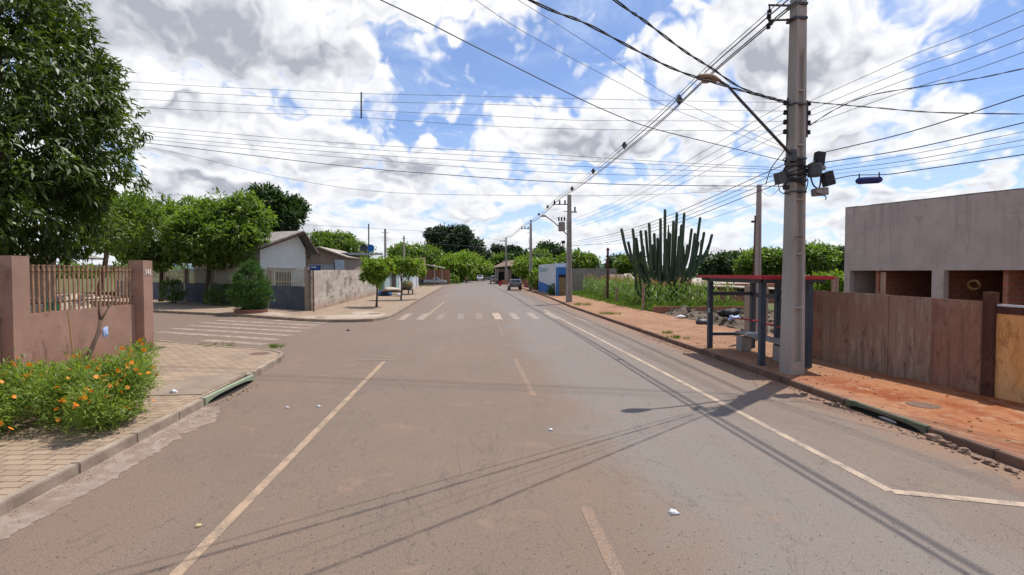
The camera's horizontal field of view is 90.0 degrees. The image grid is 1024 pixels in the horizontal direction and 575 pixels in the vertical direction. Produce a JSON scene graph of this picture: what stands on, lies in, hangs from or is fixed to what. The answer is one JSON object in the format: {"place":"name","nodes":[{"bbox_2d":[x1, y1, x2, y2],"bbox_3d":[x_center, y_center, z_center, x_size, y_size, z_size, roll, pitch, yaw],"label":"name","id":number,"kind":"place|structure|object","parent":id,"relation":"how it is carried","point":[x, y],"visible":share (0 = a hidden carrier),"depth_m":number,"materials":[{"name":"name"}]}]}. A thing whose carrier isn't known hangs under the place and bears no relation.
{"place":"outdoors","nodes":[
{"label":"outdoors","id":0,"kind":"place"},
{"bbox_2d":[91,346,165,363],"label":"yard","id":1,"kind":"structure","parent":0,"point":[159,347],"depth_m":15.89,"materials":[{"name":"soil"}]},
{"bbox_2d":[14,240,102,297],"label":"house","id":2,"kind":"structure","parent":1,"relation":"on","point":[51,274],"depth_m":25.61,"materials":[{"name":"beige paint"}]},
{"bbox_2d":[30,294,110,312],"bbox_3d":[-14.002,1.041,16.258,3.744,1.664,2.201,0,2,-5],"label":"cloth heap","id":3,"kind":"object","parent":1,"relation":"on","point":[36,308],"visible":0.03,"depth_m":15.86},
{"bbox_2d":[0,0,153,270],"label":"mango tree","id":4,"kind":"object","parent":1,"relation":"on","point":[70,188],"visible":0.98,"depth_m":14.99,"materials":[{"name":"green plant"}]},
{"bbox_2d":[0,255,153,369],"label":"boundary wall","id":5,"kind":"structure","parent":1,"relation":"on","point":[33,335],"depth_m":12.64,"materials":[{"name":"paint"}]},
{"bbox_2d":[0,341,278,497],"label":"sidewalk","id":6,"kind":"structure","parent":0,"point":[29,453],"depth_m":7.92,"materials":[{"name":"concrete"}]},
{"bbox_2d":[0,348,74,435],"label":"flowering bush","id":7,"kind":"object","parent":6,"relation":"on","point":[6,397],"visible":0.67,"depth_m":7.87,"materials":[{"name":"green plant"}]},
{"bbox_2d":[4,355,109,415],"bbox_3d":[-8.017,1.697,8.970,2.507,1.115,1.718,0,2,-5],"label":"flowering bush","id":8,"kind":"object","parent":6,"relation":"on","point":[44,377],"visible":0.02,"depth_m":8.83,"materials":[{"name":"green plant"}]},
{"bbox_2d":[3,336,166,438],"bbox_3d":[-6.647,1.613,8.129,2.018,1.457,2.646,0,2,-5],"label":"flowering bush","id":9,"kind":"object","parent":6,"relation":"on","point":[107,391],"visible":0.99,"depth_m":7.79,"materials":[{"name":"green plant"}]},
{"bbox_2d":[84,293,121,360],"bbox_3d":[-10.490,1.111,13.189,0.163,1.886,1.966,0,2,-11],"label":"bare sapling","id":10,"kind":"object","parent":6,"relation":"on","point":[94,341],"visible":0.88,"depth_m":12.92,"materials":[{"name":"brown plant"}]},
{"bbox_2d":[142,375,242,395],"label":"concrete slab","id":11,"kind":"structure","parent":6,"relation":"on","point":[198,385],"depth_m":10.65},
{"bbox_2d":[57,286,441,318],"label":"sidewalk","id":12,"kind":"structure","parent":0,"point":[388,305],"depth_m":35.33,"materials":[{"name":"concrete"}]},
{"bbox_2d":[100,191,208,301],"bbox_3d":[-26.941,-2.980,38.645,9.837,8.580,7.621,0,2,-5],"label":"pavement tree","id":13,"kind":"object","parent":12,"relation":"on","point":[157,258],"visible":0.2,"depth_m":36.91,"materials":[{"name":"green plant"}]},
{"bbox_2d":[156,276,191,302],"bbox_3d":[-26.006,0.269,39.070,2.380,2.426,2.215,1,2,17],"label":"garden shrub","id":14,"kind":"object","parent":12,"relation":"on","point":[176,295],"visible":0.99,"depth_m":38.76,"materials":[{"name":"green plant"}]},
{"bbox_2d":[116,267,310,310],"bbox_3d":[-26.171,-0.149,41.571,33.991,2.805,0.300,1,2,36],"label":"corner fence","id":15,"kind":"object","parent":12,"relation":"on","point":[294,297],"visible":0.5,"depth_m":34.16,"materials":[{"name":"metal"}]},
{"bbox_2d":[203,281,232,305],"bbox_3d":[-21.080,0.569,36.871,2.862,2.285,2.383,1,2,34],"label":"garden shrub","id":16,"kind":"object","parent":12,"relation":"on","point":[214,300],"visible":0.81,"depth_m":36.34,"materials":[{"name":"green plant"}]},
{"bbox_2d":[155,187,281,303],"bbox_3d":[-21.265,-3.098,36.861,8.511,8.921,7.585,0,2,-5],"label":"pavement tree","id":17,"kind":"object","parent":12,"relation":"on","point":[235,229],"visible":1,"depth_m":35.44,"materials":[{"name":"green plant"}]},
{"bbox_2d":[234,308,267,313],"bbox_3d":[-15.364,1.377,30.140,1.800,0.220,1.800,0,2,-5],"label":"planter ring","id":18,"kind":"object","parent":12,"relation":"on","point":[245,311],"visible":0.84,"depth_m":29.41,"materials":[{"name":"red ceramic"}]},
{"bbox_2d":[226,258,276,309],"bbox_3d":[-15.369,-0.038,30.084,2.758,3.504,2.536,0,2,-5],"label":"cypress shrub","id":19,"kind":"object","parent":18,"relation":"in","point":[237,290],"visible":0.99,"depth_m":29.66,"materials":[{"name":"green plant"}]},
{"bbox_2d":[307,270,375,310],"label":"old wall","id":20,"kind":"structure","parent":12,"relation":"on","point":[333,287],"depth_m":37.17,"materials":[{"name":"grey concrete"}]},
{"bbox_2d":[298,311,384,318],"bbox_3d":[-8.643,1.522,28.119,4.119,0.001,4.988,1,2,29],"label":"concrete apron","id":21,"kind":"object","parent":12,"relation":"on","point":[360,315],"visible":0.88,"depth_m":27.31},
{"bbox_2d":[358,255,395,306],"bbox_3d":[-9.192,-0.408,34.815,2.639,3.668,2.809,0,2,-5],"label":"street sapling","id":22,"kind":"object","parent":12,"relation":"on","point":[376,272],"visible":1,"depth_m":34.54,"materials":[{"name":"green plant"}]},
{"bbox_2d":[389,255,426,299],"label":"street sapling","id":23,"kind":"object","parent":12,"relation":"on","point":[409,262],"visible":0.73,"depth_m":43.26,"materials":[{"name":"green plant"}]},
{"bbox_2d":[57,274,809,313],"bbox_3d":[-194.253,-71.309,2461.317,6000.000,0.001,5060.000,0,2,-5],"label":"ground","id":24,"kind":"structure","parent":0,"point":[770,306],"depth_m":97.00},
{"bbox_2d":[56,258,374,278],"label":"woodland","id":25,"kind":"object","parent":24,"relation":"on","point":[115,263],"visible":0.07,"depth_m":206.15,"materials":[{"name":"green plant"}]},
{"bbox_2d":[194,231,319,285],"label":"gabled house","id":26,"kind":"structure","parent":24,"relation":"on","point":[287,249],"depth_m":40.79,"materials":[{"name":"beige paint"}]},
{"bbox_2d":[245,181,311,231],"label":"broadleaf tree","id":27,"kind":"object","parent":24,"relation":"on","point":[292,210],"visible":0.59,"depth_m":57.87,"materials":[{"name":"green plant"}]},
{"bbox_2d":[306,228,376,257],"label":"broadleaf tree","id":28,"kind":"object","parent":24,"relation":"on","point":[348,242],"visible":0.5,"depth_m":73.55,"materials":[{"name":"green plant"}]},
{"bbox_2d":[379,241,446,269],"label":"broadleaf tree","id":29,"kind":"object","parent":24,"relation":"on","point":[429,253],"visible":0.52,"depth_m":110.09,"materials":[{"name":"green plant"}]},
{"bbox_2d":[418,264,449,284],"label":"carport","id":30,"kind":"object","parent":24,"relation":"on","point":[440,274],"visible":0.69,"depth_m":106.93,"materials":[{"name":"brick"}]},
{"bbox_2d":[422,223,492,260],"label":"dark tree","id":31,"kind":"object","parent":24,"relation":"on","point":[462,240],"visible":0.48,"depth_m":170.43,"materials":[{"name":"green plant"}]},
{"bbox_2d":[486,251,507,276],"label":"broadleaf tree","id":32,"kind":"object","parent":24,"relation":"on","point":[496,258],"visible":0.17,"depth_m":166.89,"materials":[{"name":"green plant"}]},
{"bbox_2d":[499,248,528,268],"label":"broadleaf tree","id":33,"kind":"object","parent":24,"relation":"on","point":[512,256],"visible":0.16,"depth_m":163.11,"materials":[{"name":"green plant"}]},
{"bbox_2d":[511,254,556,281],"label":"clipped tree","id":34,"kind":"object","parent":24,"relation":"on","point":[520,266],"visible":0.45,"depth_m":90.75,"materials":[{"name":"green plant"}]},
{"bbox_2d":[524,247,554,262],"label":"broadleaf tree","id":35,"kind":"object","parent":24,"relation":"on","point":[537,251],"visible":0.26,"depth_m":124.14,"materials":[{"name":"green plant"}]},
{"bbox_2d":[532,239,566,262],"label":"broadleaf tree","id":36,"kind":"object","parent":24,"relation":"on","point":[550,246],"visible":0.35,"depth_m":132.44,"materials":[{"name":"green plant"}]},
{"bbox_2d":[555,246,602,268],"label":"broadleaf tree","id":37,"kind":"object","parent":24,"relation":"on","point":[584,260],"visible":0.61,"depth_m":104.05,"materials":[{"name":"green plant"}]},
{"bbox_2d":[612,254,648,277],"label":"broadleaf tree","id":38,"kind":"object","parent":24,"relation":"on","point":[622,265],"visible":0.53,"depth_m":85.36,"materials":[{"name":"green plant"}]},
{"bbox_2d":[620,209,712,302],"bbox_3d":[11.242,-2.023,36.922,7.485,7.080,2.667,0,2,-5],"label":"candelabra cactus","id":39,"kind":"object","parent":24,"relation":"on","point":[675,266],"visible":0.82,"depth_m":36.51,"materials":[{"name":"green plant"}]},
{"bbox_2d":[641,298,743,310],"bbox_3d":[12.076,1.109,33.035,8.084,0.822,4.600,0,2,-5],"label":"ground cover","id":40,"kind":"object","parent":24,"relation":"on","point":[697,303],"visible":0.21,"depth_m":32.39,"materials":[{"name":"green plant"}]},
{"bbox_2d":[653,305,743,312],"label":"brick wall","id":41,"kind":"structure","parent":24,"relation":"on","point":[660,309],"depth_m":31.21,"materials":[{"name":"red ceramic"}]},
{"bbox_2d":[695,247,745,274],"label":"broadleaf tree","id":42,"kind":"object","parent":24,"relation":"on","point":[721,263],"visible":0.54,"depth_m":60.51,"materials":[{"name":"green plant"}]},
{"bbox_2d":[681,278,781,302],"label":"house","id":43,"kind":"structure","parent":24,"relation":"on","point":[743,285],"depth_m":42.09,"materials":[{"name":"paint"}]},
{"bbox_2d":[731,246,782,274],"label":"broadleaf tree","id":44,"kind":"object","parent":24,"relation":"on","point":[771,261],"visible":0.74,"depth_m":52.82,"materials":[{"name":"green plant"}]},
{"bbox_2d":[777,239,843,275],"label":"broadleaf tree","id":45,"kind":"object","parent":24,"relation":"on","point":[823,257],"visible":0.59,"depth_m":48.85,"materials":[{"name":"green plant"}]},
{"bbox_2d":[806,268,843,291],"bbox_3d":[17.681,0.320,28.524,2.686,2.849,2.706,1,2,19],"label":"garden tree","id":46,"kind":"object","parent":24,"relation":"on","point":[822,286],"visible":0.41,"depth_m":27.94,"materials":[{"name":"green plant"}]},
{"bbox_2d":[0,279,1023,574],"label":"road","id":47,"kind":"structure","parent":0,"point":[436,447],"depth_m":6.33,"materials":[{"name":"asphalt"}]},
{"bbox_2d":[0,399,203,516],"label":"kerb","id":48,"kind":"structure","parent":47,"relation":"on","point":[25,494],"depth_m":6.51,"materials":[{"name":"concrete"}]},
{"bbox_2d":[50,186,172,296],"bbox_3d":[-19.506,-1.612,24.850,4.949,6.732,4.399,0,2,-5],"label":"garden tree","id":49,"kind":"object","parent":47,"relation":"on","point":[134,232],"visible":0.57,"depth_m":24.77,"materials":[{"name":"green plant"}]},
{"bbox_2d":[0,407,222,539],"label":"gutter","id":50,"kind":"object","parent":47,"relation":"on","point":[45,506],"visible":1,"depth_m":6.29,"materials":[{"name":"concrete"}]},
{"bbox_2d":[5,410,217,526],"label":"gravel","id":51,"kind":"structure","parent":50,"relation":"on","point":[100,468],"depth_m":6.19,"materials":[{"name":"gravel"}]},
{"bbox_2d":[154,340,284,376],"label":"kerb","id":52,"kind":"structure","parent":47,"relation":"on","point":[261,369],"depth_m":13.97,"materials":[{"name":"concrete"}]},
{"bbox_2d":[200,375,254,405],"bbox_3d":[-5.847,2.118,10.691,0.173,0.159,2.200,0,2,-5],"label":"drain inlet","id":53,"kind":"object","parent":47,"relation":"on","point":[232,388],"visible":0.98,"depth_m":10.55,"materials":[{"name":"green paint"}]},
{"bbox_2d":[156,320,327,344],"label":"crosswalk","id":54,"kind":"structure","parent":47,"relation":"on","point":[236,342],"depth_m":21.90,"materials":[{"name":"white paint"}]},
{"bbox_2d":[153,310,352,321],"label":"kerb","id":55,"kind":"structure","parent":47,"relation":"on","point":[261,316],"depth_m":28.01,"materials":[{"name":"concrete"}]},
{"bbox_2d":[169,362,384,574],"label":"parking line","id":56,"kind":"object","parent":47,"relation":"on","point":[189,560],"visible":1,"depth_m":5.71,"materials":[{"name":"paint"}]},
{"bbox_2d":[305,246,364,269],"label":"gabled house","id":57,"kind":"structure","parent":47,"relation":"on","point":[331,259],"depth_m":45.75,"materials":[{"name":"paint"}]},
{"bbox_2d":[306,253,381,269],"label":"flat roofed building","id":58,"kind":"structure","parent":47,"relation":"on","point":[355,264],"depth_m":50.69,"materials":[{"name":"grey stone"}]},
{"bbox_2d":[353,286,443,321],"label":"kerb","id":59,"kind":"structure","parent":47,"relation":"on","point":[386,317],"depth_m":28.59,"materials":[{"name":"concrete"}]},
{"bbox_2d":[437,251,479,281],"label":"street tree","id":60,"kind":"object","parent":47,"relation":"on","point":[463,266],"visible":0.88,"depth_m":124.79,"materials":[{"name":"green plant"}]},
{"bbox_2d":[454,249,495,280],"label":"street tree","id":61,"kind":"object","parent":47,"relation":"on","point":[484,267],"visible":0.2,"depth_m":146.73,"materials":[{"name":"green plant"}]},
{"bbox_2d":[492,260,522,283],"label":"tiled house","id":62,"kind":"structure","parent":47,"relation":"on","point":[501,274],"depth_m":110.07,"materials":[{"name":"paint"}]},
{"bbox_2d":[497,325,624,574],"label":"line","id":63,"kind":"object","parent":47,"relation":"on","point":[607,553],"visible":1,"depth_m":4.87,"materials":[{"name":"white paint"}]},
{"bbox_2d":[522,288,625,325],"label":"kerb","id":64,"kind":"structure","parent":47,"relation":"on","point":[602,317],"depth_m":31.36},
{"bbox_2d":[544,310,890,490],"bbox_3d":[3.215,1.902,19.840,0.115,0.001,28.080,0,2,-5],"label":"edge line","id":65,"kind":"object","parent":47,"relation":"on","point":[853,471],"visible":1,"depth_m":8.18,"materials":[{"name":"beige paint"}]},
{"bbox_2d":[625,324,848,405],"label":"kerb","id":66,"kind":"structure","parent":47,"relation":"on","point":[827,395],"depth_m":12.54,"materials":[{"name":"concrete"}]},
{"bbox_2d":[845,399,930,434],"bbox_3d":[6.285,2.177,8.690,0.173,0.158,1.700,0,2,-5],"label":"drain inlet","id":67,"kind":"object","parent":47,"relation":"on","point":[902,421],"visible":0.98,"depth_m":8.55,"materials":[{"name":"green paint"}]},
{"bbox_2d":[890,489,1023,506],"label":"edge line","id":68,"kind":"object","parent":47,"relation":"on","point":[963,498],"visible":1,"depth_m":5.67,"materials":[{"name":"beige paint"}]},
{"bbox_2d":[928,427,1023,469],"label":"kerb","id":69,"kind":"structure","parent":47,"relation":"on","point":[1009,458],"depth_m":7.01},
{"bbox_2d":[1,0,1023,267],"label":"sky","id":70,"kind":"structure","parent":0,"point":[375,48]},
{"bbox_2d":[522,286,1023,456],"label":"verge","id":71,"kind":"structure","parent":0,"point":[961,409],"depth_m":10.39,"materials":[{"name":"soil"}]},
{"bbox_2d":[521,223,532,289],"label":"utility pole","id":72,"kind":"object","parent":71,"relation":"on","point":[530,252],"visible":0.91,"depth_m":68.00,"materials":[{"name":"concrete"}]},
{"bbox_2d":[526,268,538,289],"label":"garden shrub","id":73,"kind":"object","parent":71,"relation":"on","point":[534,278],"visible":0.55,"depth_m":67.41,"materials":[{"name":"green plant"}]},
{"bbox_2d":[538,263,565,295],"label":"blue building","id":74,"kind":"structure","parent":71,"relation":"on","point":[554,274],"depth_m":53.98,"materials":[{"name":"white paint"}]},
{"bbox_2d":[540,195,576,301],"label":"utility pole","id":75,"kind":"object","parent":71,"relation":"on","point":[561,224],"visible":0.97,"depth_m":40.48,"materials":[{"name":"concrete"}]},
{"bbox_2d":[572,269,615,291],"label":"block wall","id":76,"kind":"structure","parent":71,"relation":"on","point":[578,275],"depth_m":60.25,"materials":[{"name":"grey concrete"}]},
{"bbox_2d":[588,296,652,311],"bbox_3d":[8.663,1.096,39.365,3.442,0.468,16.010,0,2,-5],"label":"ground cover","id":77,"kind":"object","parent":71,"relation":"on","point":[627,303],"visible":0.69,"depth_m":38.53,"materials":[{"name":"green plant"}]},
{"bbox_2d":[661,305,773,334],"bbox_3d":[12.352,1.422,25.304,7.400,0.697,11.400,0,2,-5],"label":"rubble","id":78,"kind":"object","parent":71,"relation":"on","point":[697,314],"visible":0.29,"depth_m":25.35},
{"bbox_2d":[744,286,767,335],"bbox_3d":[8.916,0.941,18.662,0.750,2.000,0.367,0,2,-10],"label":"meter post","id":79,"kind":"object","parent":71,"relation":"on","point":[746,308],"visible":0.14,"depth_m":18.61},
{"bbox_2d":[754,184,761,339],"bbox_3d":[8.658,-0.726,18.023,0.194,5.750,0.173,0,2,-10],"label":"utility pole","id":80,"kind":"object","parent":71,"relation":"on","point":[758,233],"visible":0.59,"depth_m":17.96,"materials":[{"name":"concrete"}]},
{"bbox_2d":[115,140,745,195],"bbox_3d":[-2.534,-4.102,17.543,22.521,1.898,0.010,0,2,-1],"label":"power cable","id":81,"kind":"object","parent":80,"relation":"attached to","point":[439,194],"visible":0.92,"depth_m":17.55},
{"bbox_2d":[697,275,834,367],"bbox_3d":[7.000,0.809,14.416,1.990,2.298,4.190,0,2,-5],"label":"bus shelter","id":82,"kind":"object","parent":71,"relation":"on","point":[746,342],"visible":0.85,"depth_m":14.21,"materials":[{"name":"blue paint"}]},
{"bbox_2d":[697,0,835,374],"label":"utility pole","id":83,"kind":"object","parent":71,"relation":"on","point":[797,170],"visible":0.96,"depth_m":11.80,"materials":[{"name":"concrete"}]},
{"bbox_2d":[126,106,716,130],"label":"power cable","id":84,"kind":"object","parent":83,"relation":"attached to","point":[459,124],"visible":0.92,"depth_m":13.31,"materials":[{"name":"rubber"}]},
{"bbox_2d":[91,133,762,176],"bbox_3d":[-3.443,-3.670,13.800,19.966,2.159,0.010,0,2,12],"label":"power cable","id":85,"kind":"object","parent":83,"relation":"attached to","point":[457,166],"visible":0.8,"depth_m":13.32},
{"bbox_2d":[92,86,761,110],"bbox_3d":[-3.407,-5.140,13.801,19.930,2.036,0.010,0,2,12],"label":"power cable","id":86,"kind":"object","parent":83,"relation":"attached to","point":[448,103],"visible":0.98,"depth_m":13.41,"materials":[{"name":"rubber"}]},
{"bbox_2d":[87,95,783,121],"bbox_3d":[-3.410,-4.884,13.809,19.942,1.993,0.010,0,2,12],"label":"power cable","id":87,"kind":"object","parent":83,"relation":"attached to","point":[408,112],"visible":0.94,"depth_m":13.68,"materials":[{"name":"rubber"}]},
{"bbox_2d":[106,126,774,169],"bbox_3d":[-3.123,-3.822,13.727,19.308,2.157,0.010,0,2,12],"label":"power cable","id":88,"kind":"object","parent":83,"relation":"attached to","point":[457,154],"visible":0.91,"depth_m":13.36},
{"bbox_2d":[104,79,779,102],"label":"power cable","id":89,"kind":"object","parent":83,"relation":"attached to","point":[455,95],"visible":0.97,"depth_m":13.41,"materials":[{"name":"rubber"}]},
{"bbox_2d":[112,139,782,186],"bbox_3d":[-3.126,-3.450,13.739,19.325,2.147,0.016,0,2,12],"label":"power cable","id":90,"kind":"object","parent":83,"relation":"attached to","point":[446,174],"visible":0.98,"depth_m":13.39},
{"bbox_2d":[114,122,780,167],"bbox_3d":[-2.913,-3.886,13.681,18.877,2.183,0.010,0,2,12],"label":"power cable","id":91,"kind":"object","parent":83,"relation":"attached to","point":[467,150],"visible":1,"depth_m":13.29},
{"bbox_2d":[114,132,785,173],"bbox_3d":[-3.125,-3.715,13.731,19.313,2.096,0.010,0,2,12],"label":"power cable","id":92,"kind":"object","parent":83,"relation":"attached to","point":[460,160],"visible":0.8,"depth_m":13.35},
{"bbox_2d":[380,0,787,161],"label":"power cable","id":93,"kind":"object","parent":83,"relation":"attached to","point":[559,88],"visible":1,"depth_m":7.53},
{"bbox_2d":[476,0,785,151],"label":"power cable","id":94,"kind":"object","parent":83,"relation":"attached to","point":[610,78],"visible":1,"depth_m":7.51,"materials":[{"name":"rubber"}]},
{"bbox_2d":[506,0,781,236],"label":"power cable","id":95,"kind":"object","parent":83,"relation":"attached to","point":[677,95],"visible":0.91,"depth_m":16.29,"materials":[{"name":"rubber"}]},
{"bbox_2d":[502,0,787,238],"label":"power cable","id":96,"kind":"object","parent":83,"relation":"attached to","point":[684,91],"visible":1,"depth_m":15.87,"materials":[{"name":"rubber"}]},
{"bbox_2d":[503,0,797,238],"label":"power cable","id":97,"kind":"object","parent":83,"relation":"attached to","point":[690,92],"visible":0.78,"depth_m":15.78,"materials":[{"name":"rubber"}]},
{"bbox_2d":[505,0,800,238],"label":"power cable","id":98,"kind":"object","parent":83,"relation":"attached to","point":[691,92],"visible":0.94,"depth_m":15.63,"materials":[{"name":"rubber"}]},
{"bbox_2d":[528,0,789,104],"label":"twisted cable","id":99,"kind":"object","parent":83,"relation":"attached to","point":[606,34],"visible":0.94,"depth_m":8.39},
{"bbox_2d":[613,0,790,102],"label":"twisted cable","id":100,"kind":"object","parent":83,"relation":"attached to","point":[622,5],"visible":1,"depth_m":8.41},
{"bbox_2d":[810,102,1020,114],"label":"twisted cable","id":101,"kind":"object","parent":83,"relation":"attached to","point":[923,111],"visible":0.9,"depth_m":11.38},
{"bbox_2d":[809,68,1023,125],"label":"twisted cable","id":102,"kind":"object","parent":83,"relation":"attached to","point":[920,87],"visible":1,"depth_m":9.67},
{"bbox_2d":[825,122,1023,162],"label":"power cable","id":103,"kind":"object","parent":83,"relation":"attached to","point":[928,144],"visible":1,"depth_m":9.63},
{"bbox_2d":[826,95,1023,151],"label":"power cable","id":104,"kind":"object","parent":83,"relation":"attached to","point":[933,124],"visible":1,"depth_m":9.56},
{"bbox_2d":[831,154,1023,179],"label":"power cable","id":105,"kind":"object","parent":83,"relation":"attached to","point":[931,168],"visible":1,"depth_m":9.60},
{"bbox_2d":[855,172,882,183],"bbox_3d":[7.410,-2.267,10.634,0.143,0.256,0.509,-1,2,-25],"label":"splice closure","id":106,"kind":"object","parent":105,"relation":"hanging from","point":[869,180],"visible":1,"depth_m":10.57,"materials":[{"name":"blue plastic"}]},
{"bbox_2d":[812,272,1023,402],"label":"plywood hoarding","id":107,"kind":"object","parent":71,"relation":"on","point":[974,346],"visible":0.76,"depth_m":11.00,"materials":[{"name":"brown wood"}]},
{"bbox_2d":[905,401,940,408],"bbox_3d":[7.357,2.106,9.174,0.506,0.019,0.506,0,2,-5],"label":"manhole cover","id":108,"kind":"object","parent":71,"relation":"on","point":[921,404],"visible":1,"depth_m":9.15,"materials":[{"name":"metal"}]},
{"bbox_2d":[844,188,1023,304],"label":"rendered building","id":109,"kind":"structure","parent":71,"relation":"on","point":[947,247],"depth_m":17.17,"materials":[{"name":"grey concrete"}]},
{"bbox_2d":[640,334,1023,478],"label":"gravel","id":110,"kind":"structure","parent":0,"point":[859,413],"depth_m":9.14,"materials":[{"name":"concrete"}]},
{"bbox_2d":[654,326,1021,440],"bbox_3d":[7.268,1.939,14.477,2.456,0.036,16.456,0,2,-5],"label":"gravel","id":111,"kind":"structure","parent":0,"point":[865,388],"depth_m":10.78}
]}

